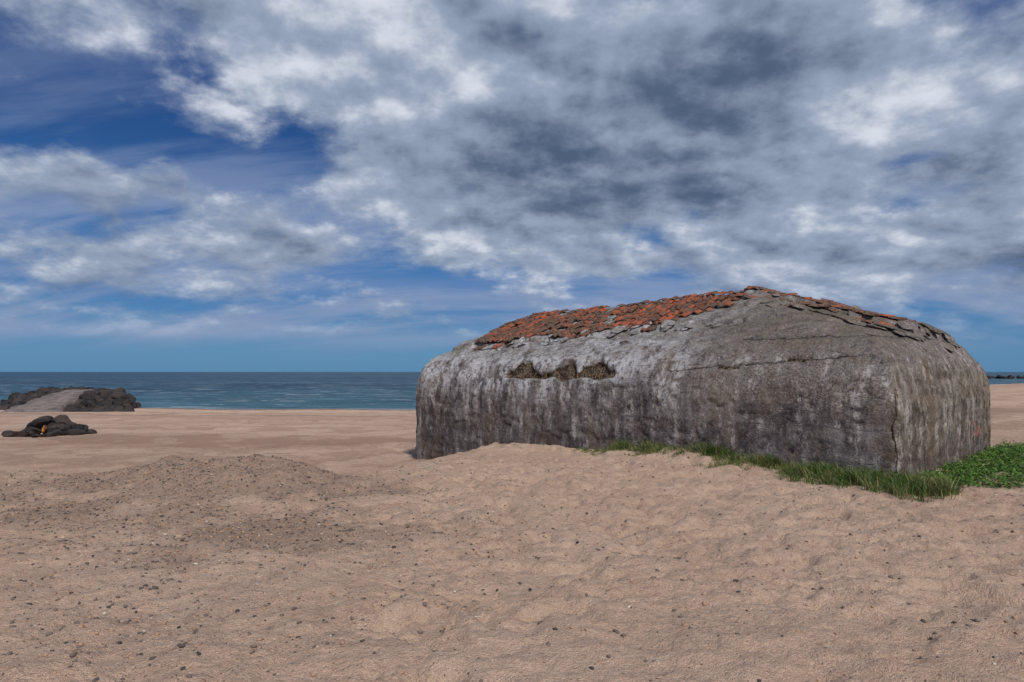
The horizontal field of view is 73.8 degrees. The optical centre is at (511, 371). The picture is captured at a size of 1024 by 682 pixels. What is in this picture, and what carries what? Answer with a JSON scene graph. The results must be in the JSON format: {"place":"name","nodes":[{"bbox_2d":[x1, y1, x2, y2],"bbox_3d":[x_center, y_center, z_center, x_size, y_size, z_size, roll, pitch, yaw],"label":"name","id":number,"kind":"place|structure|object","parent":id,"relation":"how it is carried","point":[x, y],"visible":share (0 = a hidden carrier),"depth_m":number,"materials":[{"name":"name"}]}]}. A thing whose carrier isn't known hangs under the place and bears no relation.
{"place":"outdoors","nodes":[
{"label":"outdoors","id":0,"kind":"place"},
{"bbox_2d":[0,383,1023,681],"bbox_3d":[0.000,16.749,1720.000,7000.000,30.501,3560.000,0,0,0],"label":"sand beach ground","id":1,"kind":"structure","parent":0,"point":[980,581],"depth_m":7.38,"materials":[{"name":"beige sand"}]},
{"bbox_2d":[1,415,96,437],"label":"boulder heap","id":2,"kind":"object","parent":1,"relation":"on","point":[61,425],"visible":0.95,"depth_m":32.38,"materials":[{"name":"stone"}]},
{"bbox_2d":[42,425,47,431],"bbox_3d":[-21.834,2.661,31.878,0.223,0.346,0.261,0,0,0],"label":"orange painted stone","id":3,"kind":"object","parent":2,"relation":"on","point":[44,428],"visible":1,"depth_m":31.80,"materials":[{"name":"paint"}]},
{"bbox_2d":[0,386,140,411],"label":"stone groyne","id":4,"kind":"object","parent":1,"relation":"on","point":[72,399],"visible":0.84,"depth_m":67.76,"materials":[{"name":"stone"}]},
{"bbox_2d":[14,454,996,681],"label":"beach stones","id":5,"kind":"object","parent":1,"relation":"on","point":[197,644],"visible":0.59,"depth_m":8.41,"materials":[{"name":"stone"}]},
{"bbox_2d":[0,453,1023,681],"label":"beach pebbles","id":6,"kind":"object","parent":1,"relation":"on","point":[180,645],"visible":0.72,"depth_m":8.26,"materials":[{"name":"grey stone"}]},
{"bbox_2d":[415,286,990,475],"bbox_3d":[4.665,0.851,20.174,7.926,6.298,14.475,0,0,-45],"label":"concrete bunker","id":7,"kind":"object","parent":1,"relation":"on","point":[792,377],"visible":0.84,"depth_m":15.98,"materials":[{"name":"concrete"}]},
{"bbox_2d":[574,444,920,491],"bbox_3d":[4.179,1.878,14.263,8.289,0.563,1.448,0,0,45],"label":"grass along bunker","id":8,"kind":"object","parent":1,"relation":"on","point":[783,470],"depth_m":14.22},
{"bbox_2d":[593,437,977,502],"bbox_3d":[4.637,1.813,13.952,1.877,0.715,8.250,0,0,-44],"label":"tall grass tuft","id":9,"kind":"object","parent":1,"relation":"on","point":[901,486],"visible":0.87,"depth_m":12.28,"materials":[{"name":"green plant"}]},
{"bbox_2d":[912,438,1023,490],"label":"creeping beach plants","id":10,"kind":"object","parent":1,"relation":"on","point":[975,469],"visible":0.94,"depth_m":13.80,"materials":[{"name":"green plant"}]},
{"bbox_2d":[986,375,1023,378],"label":"distant groyne","id":11,"kind":"object","parent":1,"relation":"on","point":[1005,377],"visible":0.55,"depth_m":418.09,"materials":[{"name":"stone"}]},
{"bbox_2d":[0,372,1023,409],"bbox_3d":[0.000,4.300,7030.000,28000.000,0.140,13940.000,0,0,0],"label":"sea water","id":12,"kind":"structure","parent":0,"point":[294,390],"depth_m":195.89,"materials":[{"name":"blue liquid"}]},
{"bbox_2d":[0,0,1023,371],"label":"sky","id":13,"kind":"structure","parent":0,"point":[186,185],"materials":[{"name":"blue"}]}
]}

